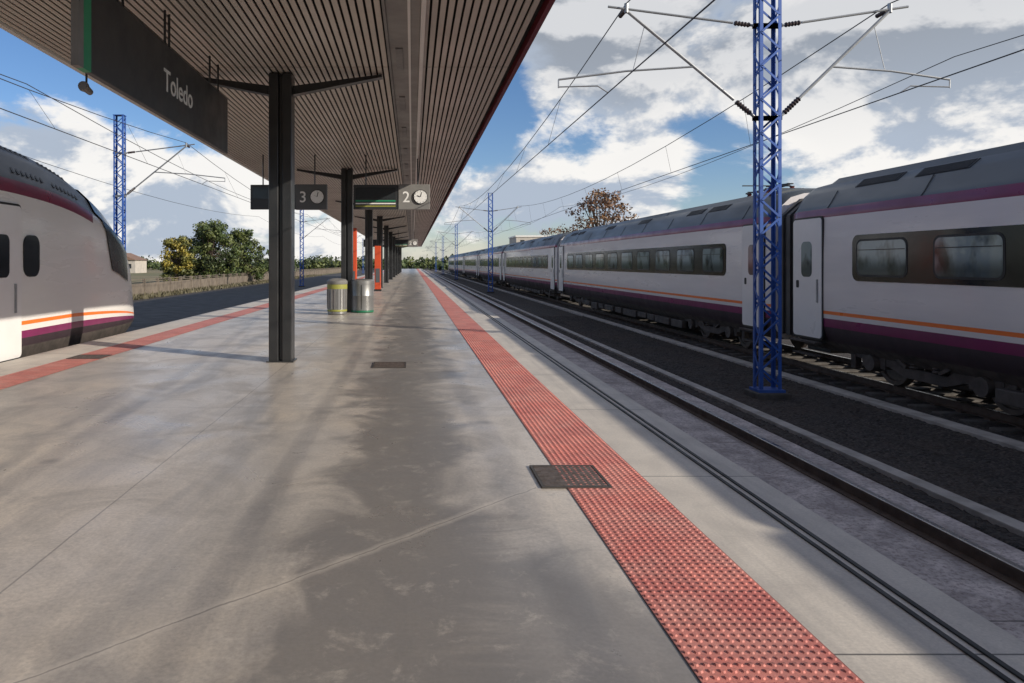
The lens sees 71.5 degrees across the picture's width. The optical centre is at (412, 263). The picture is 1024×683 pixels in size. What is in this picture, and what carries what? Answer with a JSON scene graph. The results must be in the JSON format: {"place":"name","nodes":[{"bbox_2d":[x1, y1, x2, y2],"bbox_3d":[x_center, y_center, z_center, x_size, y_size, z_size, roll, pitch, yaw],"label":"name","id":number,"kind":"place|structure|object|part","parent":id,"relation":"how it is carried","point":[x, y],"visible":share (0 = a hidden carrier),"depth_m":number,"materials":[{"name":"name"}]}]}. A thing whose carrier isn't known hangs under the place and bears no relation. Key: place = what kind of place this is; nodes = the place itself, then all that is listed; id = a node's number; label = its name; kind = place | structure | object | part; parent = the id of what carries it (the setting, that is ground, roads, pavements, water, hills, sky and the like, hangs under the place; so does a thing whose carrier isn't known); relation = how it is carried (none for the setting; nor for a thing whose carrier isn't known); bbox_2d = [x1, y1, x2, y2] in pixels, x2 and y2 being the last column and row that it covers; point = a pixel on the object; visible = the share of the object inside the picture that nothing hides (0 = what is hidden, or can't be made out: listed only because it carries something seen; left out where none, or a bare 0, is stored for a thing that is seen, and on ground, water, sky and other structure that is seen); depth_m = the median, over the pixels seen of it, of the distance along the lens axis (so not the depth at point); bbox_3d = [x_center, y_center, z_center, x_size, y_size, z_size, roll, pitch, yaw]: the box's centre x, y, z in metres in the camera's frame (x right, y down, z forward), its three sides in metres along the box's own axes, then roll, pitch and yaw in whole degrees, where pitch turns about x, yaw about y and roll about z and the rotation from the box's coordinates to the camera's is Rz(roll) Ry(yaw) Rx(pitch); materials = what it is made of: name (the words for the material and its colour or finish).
{"place":"outdoors","nodes":[
{"label":"outdoors","id":0,"kind":"place"},
{"bbox_2d":[127,253,146,272],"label":"house","id":1,"kind":"structure","parent":0,"point":[137,264],"depth_m":188.25,"materials":[{"name":"paint"}]},
{"bbox_2d":[130,267,363,294],"bbox_3d":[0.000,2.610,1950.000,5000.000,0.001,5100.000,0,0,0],"label":"ground","id":2,"kind":"structure","parent":0,"point":[150,275],"depth_m":149.84,"materials":[{"name":"beige soil"}]},
{"bbox_2d":[113,114,224,249],"bbox_3d":[-10.082,-1.735,29.047,4.689,8.770,0.614,0,0,-1],"label":"catenary mast","id":3,"kind":"object","parent":2,"relation":"on","point":[123,195],"visible":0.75,"depth_m":28.97,"materials":[{"name":"blue metal"}]},
{"bbox_2d":[0,74,358,241],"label":"overhead wire","id":4,"kind":"object","parent":3,"relation":"hanging from","point":[115,133],"visible":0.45,"depth_m":22.39,"materials":[{"name":"black metal"}]},
{"bbox_2d":[0,78,362,244],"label":"overhead wire","id":5,"kind":"object","parent":3,"relation":"hanging from","point":[118,152],"visible":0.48,"depth_m":20.75,"materials":[{"name":"black metal"}]},
{"bbox_2d":[23,155,361,249],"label":"overhead wire","id":6,"kind":"object","parent":3,"relation":"hanging from","point":[148,195],"visible":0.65,"depth_m":37.40,"materials":[{"name":"black metal"}]},
{"bbox_2d":[159,259,186,280],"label":"bush","id":7,"kind":"object","parent":2,"relation":"on","point":[168,273],"visible":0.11,"depth_m":93.28,"materials":[{"name":"green plant"}]},
{"bbox_2d":[158,235,197,280],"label":"tree","id":8,"kind":"object","parent":2,"relation":"on","point":[180,244],"visible":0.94,"depth_m":84.15,"materials":[{"name":"yellow plant"}]},
{"bbox_2d":[188,236,218,277],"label":"tree","id":9,"kind":"object","parent":2,"relation":"on","point":[193,238],"visible":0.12,"depth_m":90.48,"materials":[{"name":"green plant"}]},
{"bbox_2d":[175,218,245,279],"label":"tree","id":10,"kind":"object","parent":2,"relation":"on","point":[211,233],"visible":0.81,"depth_m":87.08,"materials":[{"name":"green plant"}]},
{"bbox_2d":[133,274,321,299],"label":"grass","id":11,"kind":"structure","parent":2,"relation":"on","point":[172,293],"depth_m":66.53,"materials":[{"name":"green plant"}]},
{"bbox_2d":[216,228,267,280],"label":"tree","id":12,"kind":"object","parent":2,"relation":"on","point":[243,237],"visible":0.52,"depth_m":92.27,"materials":[{"name":"green plant"}]},
{"bbox_2d":[131,267,360,294],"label":"boundary fence","id":13,"kind":"object","parent":2,"relation":"on","point":[150,287],"visible":0.34,"depth_m":70.97,"materials":[{"name":"concrete"}]},
{"bbox_2d":[262,249,295,273],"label":"tree","id":14,"kind":"object","parent":2,"relation":"on","point":[266,266],"visible":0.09,"depth_m":126.87,"materials":[{"name":"green plant"}]},
{"bbox_2d":[139,254,452,269],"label":"distant wood","id":15,"kind":"object","parent":2,"relation":"on","point":[315,262],"visible":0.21,"depth_m":273.81,"materials":[{"name":"green plant"}]},
{"bbox_2d":[298,210,337,286],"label":"catenary mast","id":16,"kind":"object","parent":2,"relation":"on","point":[300,237],"visible":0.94,"depth_m":76.61,"materials":[{"name":"blue metal"}]},
{"bbox_2d":[362,238,364,273],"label":"catenary mast","id":17,"kind":"object","parent":2,"relation":"on","point":[362,257],"visible":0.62,"depth_m":172.23,"materials":[{"name":"metal"}]},
{"bbox_2d":[539,224,565,235],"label":"tree","id":18,"kind":"object","parent":2,"relation":"on","point":[547,232],"visible":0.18,"depth_m":117.64,"materials":[{"name":"brown plant"}]},
{"bbox_2d":[560,188,638,232],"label":"tree","id":19,"kind":"object","parent":2,"relation":"on","point":[606,202],"visible":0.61,"depth_m":75.06,"materials":[{"name":"brown plant"}]},
{"bbox_2d":[558,0,950,399],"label":"catenary mast","id":20,"kind":"object","parent":2,"relation":"on","point":[761,392],"visible":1,"depth_m":13.42,"materials":[{"name":"blue metal"}]},
{"bbox_2d":[428,0,714,248],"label":"overhead wire","id":21,"kind":"object","parent":20,"relation":"hanging from","point":[696,15],"visible":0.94,"depth_m":15.71,"materials":[{"name":"black metal"}]},
{"bbox_2d":[445,0,1023,251],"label":"overhead wire","id":22,"kind":"object","parent":20,"relation":"hanging from","point":[782,133],"visible":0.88,"depth_m":16.82,"materials":[{"name":"black metal"}]},
{"bbox_2d":[471,35,1023,241],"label":"overhead wire","id":23,"kind":"object","parent":20,"relation":"hanging from","point":[829,112],"visible":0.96,"depth_m":21.88,"materials":[{"name":"black metal"}]},
{"bbox_2d":[125,269,383,332],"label":"service road","id":24,"kind":"structure","parent":0,"point":[150,313],"depth_m":45.97,"materials":[{"name":"grey asphalt"}]},
{"bbox_2d":[0,0,1023,682],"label":"platform","id":25,"kind":"structure","parent":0,"point":[224,501],"depth_m":4.98,"materials":[{"name":"grey concrete"}]},
{"bbox_2d":[78,73,92,94],"bbox_3d":[-4.600,-2.749,9.900,0.150,0.703,0.260,0,0,0],"label":"loudspeaker","id":26,"kind":"object","parent":25,"relation":"hanging from","point":[83,86],"visible":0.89,"depth_m":9.80,"materials":[{"name":"paint"}]},
{"bbox_2d":[71,0,227,153],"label":"station name sign","id":27,"kind":"object","parent":25,"relation":"hanging from","point":[116,45],"visible":0.99,"depth_m":7.86,"materials":[{"name":"metal"}]},
{"bbox_2d":[0,271,383,389],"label":"tactile paving","id":28,"kind":"structure","parent":25,"relation":"on","point":[16,378],"depth_m":12.98,"materials":[{"name":"red tile"}]},
{"bbox_2d":[66,355,110,358],"bbox_3d":[-5.500,1.593,11.950,0.560,0.012,0.500,0,0,0],"label":"drain cover","id":29,"kind":"object","parent":28,"relation":"on","point":[88,357],"visible":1,"depth_m":11.85,"materials":[{"name":"grey metal"}]},
{"bbox_2d":[250,154,327,209],"bbox_3d":[-3.530,-2.330,20.041,2.180,1.600,0.258,0,0,0],"label":"platform display","id":30,"kind":"object","parent":25,"relation":"hanging from","point":[314,196],"visible":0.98,"depth_m":19.98,"materials":[{"name":"paint"}]},
{"bbox_2d":[203,73,382,361],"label":"canopy column","id":31,"kind":"structure","parent":25,"relation":"on","point":[282,91],"depth_m":11.34,"materials":[{"name":"metal"}]},
{"bbox_2d":[327,278,347,314],"bbox_3d":[-2.360,1.034,22.000,0.650,1.131,0.650,0,0,0],"label":"litter bin","id":32,"kind":"object","parent":25,"relation":"on","point":[336,296],"visible":1,"depth_m":21.74,"materials":[{"name":"metal"}]},
{"bbox_2d":[297,169,397,311],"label":"canopy column","id":33,"kind":"structure","parent":25,"relation":"on","point":[346,177],"depth_m":22.84,"materials":[{"name":"metal"}]},
{"bbox_2d":[335,200,372,278],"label":"canopy column","id":34,"kind":"structure","parent":25,"relation":"on","point":[368,244],"depth_m":34.34,"materials":[{"name":"metal"}]},
{"bbox_2d":[353,228,356,278],"bbox_3d":[-2.420,0.124,27.000,0.620,2.949,0.320,0,0,0],"label":"information totem","id":35,"kind":"object","parent":25,"relation":"on","point":[354,253],"visible":0.1,"depth_m":26.88,"materials":[{"name":"paint"}]},
{"bbox_2d":[351,279,373,312],"bbox_3d":[-1.630,1.054,22.900,0.744,1.089,0.744,0,0,0],"label":"litter bin","id":36,"kind":"object","parent":25,"relation":"on","point":[362,295],"visible":1,"depth_m":22.59,"materials":[{"name":"metal"}]},
{"bbox_2d":[363,239,383,246],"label":"platform display","id":37,"kind":"object","parent":25,"relation":"hanging from","point":[374,242],"visible":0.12,"depth_m":66.00,"materials":[{"name":"paint"}]},
{"bbox_2d":[374,246,381,290],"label":"information totem","id":38,"kind":"object","parent":25,"relation":"on","point":[377,268],"visible":0.95,"depth_m":40.38,"materials":[{"name":"paint"}]},
{"bbox_2d":[355,216,404,287],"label":"canopy column","id":39,"kind":"structure","parent":25,"relation":"on","point":[379,219],"depth_m":45.84,"materials":[{"name":"metal"}]},
{"bbox_2d":[372,362,405,367],"bbox_3d":[-0.360,1.593,11.000,0.520,0.012,0.600,0,0,0],"label":"drain cover","id":40,"kind":"object","parent":25,"relation":"on","point":[389,364],"visible":1,"depth_m":10.91,"materials":[{"name":"grey metal"}]},
{"bbox_2d":[373,226,404,282],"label":"canopy column","id":41,"kind":"structure","parent":25,"relation":"on","point":[386,229],"depth_m":57.34,"materials":[{"name":"metal"}]},
{"bbox_2d":[374,232,406,279],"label":"canopy column","id":42,"kind":"structure","parent":25,"relation":"on","point":[391,234],"depth_m":68.85,"materials":[{"name":"metal"}]},
{"bbox_2d":[354,155,429,209],"bbox_3d":[-0.590,-2.330,20.041,2.180,1.600,0.258,0,0,0],"label":"platform display","id":43,"kind":"object","parent":25,"relation":"hanging from","point":[396,197],"visible":0.99,"depth_m":19.99,"materials":[{"name":"paint"}]},
{"bbox_2d":[383,236,407,276],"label":"canopy column","id":44,"kind":"structure","parent":25,"relation":"on","point":[394,238],"depth_m":80.37,"materials":[{"name":"metal"}]},
{"bbox_2d":[395,247,397,274],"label":"canopy column","id":45,"kind":"structure","parent":25,"relation":"on","point":[396,260],"depth_m":91.84,"materials":[{"name":"metal"}]},
{"bbox_2d":[399,247,400,272],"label":"canopy column","id":46,"kind":"structure","parent":25,"relation":"on","point":[399,259],"depth_m":114.88,"materials":[{"name":"metal"}]},
{"bbox_2d":[395,230,417,246],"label":"platform display","id":47,"kind":"object","parent":25,"relation":"hanging from","point":[406,242],"visible":1,"depth_m":65.99,"materials":[{"name":"paint"}]},
{"bbox_2d":[529,465,612,488],"bbox_3d":[1.170,1.593,5.250,0.500,0.012,0.540,0,0,0],"label":"drain cover","id":48,"kind":"object","parent":25,"relation":"on","point":[548,476],"visible":1,"depth_m":5.21,"materials":[{"name":"grey metal"}]},
{"bbox_2d":[417,269,864,682],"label":"tactile paving","id":49,"kind":"structure","parent":25,"relation":"on","point":[721,615],"depth_m":3.71,"materials":[{"name":"red tile"}]},
{"bbox_2d":[424,271,1023,682],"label":"platform edge strip","id":50,"kind":"object","parent":25,"relation":"on","point":[992,669],"visible":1,"depth_m":3.78,"materials":[{"name":"grey concrete"}]},
{"bbox_2d":[0,0,1023,263],"label":"sky","id":51,"kind":"structure","parent":0,"point":[982,108],"materials":[{"name":"blue"}]},
{"bbox_2d":[508,235,551,243],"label":"house","id":52,"kind":"structure","parent":0,"point":[516,238],"depth_m":169.00,"materials":[{"name":"paint"}]},
{"bbox_2d":[133,267,1023,439],"bbox_3d":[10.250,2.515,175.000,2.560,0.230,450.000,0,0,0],"label":"railway track","id":53,"kind":"structure","parent":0,"point":[722,343],"depth_m":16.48,"materials":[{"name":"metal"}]},
{"bbox_2d":[426,242,444,271],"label":"catenary mast","id":54,"kind":"object","parent":53,"relation":"on","point":[435,254],"visible":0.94,"depth_m":204.06,"materials":[{"name":"metal"}]},
{"bbox_2d":[425,236,458,274],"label":"catenary mast","id":55,"kind":"object","parent":53,"relation":"on","point":[443,250],"visible":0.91,"depth_m":156.48,"materials":[{"name":"blue metal"}]},
{"bbox_2d":[448,255,456,272],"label":"train carriage","id":56,"kind":"object","parent":53,"relation":"on","point":[451,264],"visible":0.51,"depth_m":157.92,"materials":[{"name":"metal"}]},
{"bbox_2d":[430,224,478,279],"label":"catenary mast","id":57,"kind":"object","parent":53,"relation":"on","point":[457,244],"visible":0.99,"depth_m":108.66,"materials":[{"name":"blue metal"}]},
{"bbox_2d":[454,252,467,276],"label":"train carriage","id":58,"kind":"object","parent":53,"relation":"on","point":[461,264],"visible":0.43,"depth_m":128.53,"materials":[{"name":"metal"}]},
{"bbox_2d":[463,249,482,279],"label":"train carriage","id":59,"kind":"object","parent":53,"relation":"on","point":[470,264],"visible":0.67,"depth_m":104.44,"materials":[{"name":"metal"}]},
{"bbox_2d":[444,193,530,292],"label":"catenary mast","id":60,"kind":"object","parent":53,"relation":"on","point":[491,231],"visible":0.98,"depth_m":60.96,"materials":[{"name":"blue metal"}]},
{"bbox_2d":[478,244,509,286],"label":"train carriage","id":61,"kind":"object","parent":53,"relation":"on","point":[498,251],"visible":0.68,"depth_m":76.61,"materials":[{"name":"metal"}]},
{"bbox_2d":[499,253,501,283],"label":"door","id":62,"kind":"structure","parent":61,"relation":"in","point":[500,253],"depth_m":69.35,"materials":[{"name":"white metal"}]},
{"bbox_2d":[503,232,570,299],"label":"train carriage","id":63,"kind":"object","parent":53,"relation":"on","point":[532,265],"visible":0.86,"depth_m":50.57,"materials":[{"name":"metal"}]},
{"bbox_2d":[503,253,504,281],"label":"door","id":64,"kind":"structure","parent":63,"relation":"in","point":[503,253],"depth_m":66.81,"materials":[{"name":"white metal"}]},
{"bbox_2d":[524,257,526,266],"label":"window","id":65,"kind":"structure","parent":63,"relation":"in","point":[525,258],"depth_m":54.44,"materials":[{"name":"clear glass"}]},
{"bbox_2d":[528,257,530,266],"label":"window","id":66,"kind":"structure","parent":63,"relation":"in","point":[529,258],"depth_m":52.57,"materials":[{"name":"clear glass"}]},
{"bbox_2d":[533,257,535,266],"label":"window","id":67,"kind":"structure","parent":63,"relation":"in","point":[534,258],"depth_m":50.42,"materials":[{"name":"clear glass"}]},
{"bbox_2d":[538,256,541,266],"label":"window","id":68,"kind":"structure","parent":63,"relation":"in","point":[539,258],"depth_m":48.43,"materials":[{"name":"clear glass"}]},
{"bbox_2d":[543,256,546,266],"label":"window","id":69,"kind":"structure","parent":63,"relation":"in","point":[544,257],"depth_m":46.43,"materials":[{"name":"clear glass"}]},
{"bbox_2d":[549,247,554,295],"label":"door","id":70,"kind":"structure","parent":63,"relation":"in","point":[552,248],"depth_m":43.82,"materials":[{"name":"white metal"}]},
{"bbox_2d":[558,183,815,347],"bbox_3d":[10.180,0.080,30.242,3.060,4.670,25.845,0,0,0],"label":"train carriage","id":71,"kind":"object","parent":53,"relation":"on","point":[691,268],"visible":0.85,"depth_m":23.02,"materials":[{"name":"metal"}]},
{"bbox_2d":[558,246,563,297],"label":"door","id":72,"kind":"structure","parent":71,"relation":"in","point":[561,248],"depth_m":41.23,"materials":[{"name":"white metal"}]},
{"bbox_2d":[567,255,572,267],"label":"window","id":73,"kind":"structure","parent":71,"relation":"in","point":[570,257],"depth_m":38.95,"materials":[{"name":"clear glass"}]},
{"bbox_2d":[576,254,581,267],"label":"window","id":74,"kind":"structure","parent":71,"relation":"in","point":[578,256],"depth_m":36.96,"materials":[{"name":"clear glass"}]},
{"bbox_2d":[585,254,592,268],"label":"window","id":75,"kind":"structure","parent":71,"relation":"in","point":[588,257],"depth_m":34.77,"materials":[{"name":"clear glass"}]},
{"bbox_2d":[596,253,603,268],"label":"window","id":76,"kind":"structure","parent":71,"relation":"in","point":[599,256],"depth_m":32.74,"materials":[{"name":"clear glass"}]},
{"bbox_2d":[608,252,616,268],"bbox_3d":[8.773,-0.105,30.798,0.011,0.730,1.440,0,0,0],"label":"window","id":77,"kind":"structure","parent":71,"relation":"in","point":[612,257],"depth_m":30.76,"materials":[{"name":"grey glass"}]},
{"bbox_2d":[621,252,631,269],"bbox_3d":[8.773,-0.105,28.742,0.011,0.730,1.440,0,0,0],"label":"window","id":78,"kind":"structure","parent":71,"relation":"in","point":[626,257],"depth_m":28.75,"materials":[{"name":"grey glass"}]},
{"bbox_2d":[637,251,649,269],"bbox_3d":[8.773,-0.105,26.687,0.011,0.730,1.440,0,0,0],"label":"window","id":79,"kind":"structure","parent":71,"relation":"in","point":[643,257],"depth_m":26.63,"materials":[{"name":"grey glass"}]},
{"bbox_2d":[655,250,669,270],"bbox_3d":[8.773,-0.105,24.631,0.011,0.730,1.440,0,0,0],"label":"window","id":80,"kind":"structure","parent":71,"relation":"in","point":[662,257],"depth_m":24.61,"materials":[{"name":"grey glass"}]},
{"bbox_2d":[677,248,693,271],"bbox_3d":[8.773,-0.105,22.576,0.011,0.730,1.440,0,0,0],"label":"window","id":81,"kind":"structure","parent":71,"relation":"in","point":[685,257],"depth_m":22.54,"materials":[{"name":"grey glass"}]},
{"bbox_2d":[702,247,723,271],"bbox_3d":[8.773,-0.105,20.520,0.011,0.730,1.440,0,0,0],"label":"window","id":82,"kind":"structure","parent":71,"relation":"in","point":[712,257],"depth_m":20.45,"materials":[{"name":"grey glass"}]},
{"bbox_2d":[739,223,766,342],"bbox_3d":[8.750,0.500,18.090,0.200,3.040,1.160,0,0,0],"label":"door","id":83,"kind":"structure","parent":71,"relation":"in","point":[747,230],"depth_m":18.28,"materials":[{"name":"white metal"}]},
{"bbox_2d":[426,269,1023,536],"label":"concrete kerb","id":84,"kind":"structure","parent":53,"relation":"on","point":[992,516],"depth_m":9.37,"materials":[{"name":"grey concrete"}]},
{"bbox_2d":[432,269,1023,451],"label":"concrete kerb","id":85,"kind":"structure","parent":53,"relation":"on","point":[1002,441],"depth_m":13.37,"materials":[{"name":"grey concrete"}]},
{"bbox_2d":[525,316,1023,551],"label":"ballast stones","id":86,"kind":"object","parent":53,"relation":"on","point":[988,474],"visible":0.8,"depth_m":10.72,"materials":[{"name":"black gravel"}]},
{"bbox_2d":[782,142,1023,416],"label":"train carriage","id":87,"kind":"object","parent":53,"relation":"on","point":[905,275],"visible":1,"depth_m":12.24,"materials":[{"name":"white metal"}]},
{"bbox_2d":[790,216,825,356],"bbox_3d":[8.750,0.500,15.590,0.200,3.040,1.160,0,0,0],"label":"door","id":88,"kind":"structure","parent":87,"relation":"in","point":[808,232],"depth_m":15.52,"materials":[{"name":"white metal"}]},
{"bbox_2d":[856,237,907,277],"bbox_3d":[8.773,-0.105,13.160,0.011,0.730,1.440,0,0,0],"label":"window","id":89,"kind":"structure","parent":87,"relation":"in","point":[877,257],"depth_m":13.09,"materials":[{"name":"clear glass"}]},
{"bbox_2d":[933,232,1005,280],"bbox_3d":[8.773,-0.105,11.104,0.011,0.730,1.440,0,0,0],"label":"window","id":90,"kind":"structure","parent":87,"relation":"in","point":[970,256],"depth_m":11.03,"materials":[{"name":"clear glass"}]},
{"bbox_2d":[422,269,1023,641],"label":"track slab","id":91,"kind":"structure","parent":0,"point":[992,599],"depth_m":7.51,"materials":[{"name":"grey concrete"}]},
{"bbox_2d":[424,269,1023,591],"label":"railway track","id":92,"kind":"structure","parent":91,"relation":"on","point":[1005,570],"depth_m":7.74,"materials":[{"name":"grey metal"}]},
{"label":"railway track","id":93,"kind":"object","parent":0,"visible":0},
{"bbox_2d":[0,145,133,362],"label":"train power car","id":94,"kind":"object","parent":93,"relation":"on","point":[65,277],"visible":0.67,"depth_m":13.37,"materials":[{"name":"paint"},{"name":"glass"},{"name":"steel"}]},
{"bbox_3d":[-6.810,0.320,11.610,0.100,2.680,1.180,0,0,0],"label":"door","id":95,"kind":"part","parent":94,"relation":"part of","materials":[{"name":"white metal"}]},
{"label":"cab window","id":96,"kind":"part","parent":94,"relation":"part of","materials":[{"name":"black glass"}]}
]}

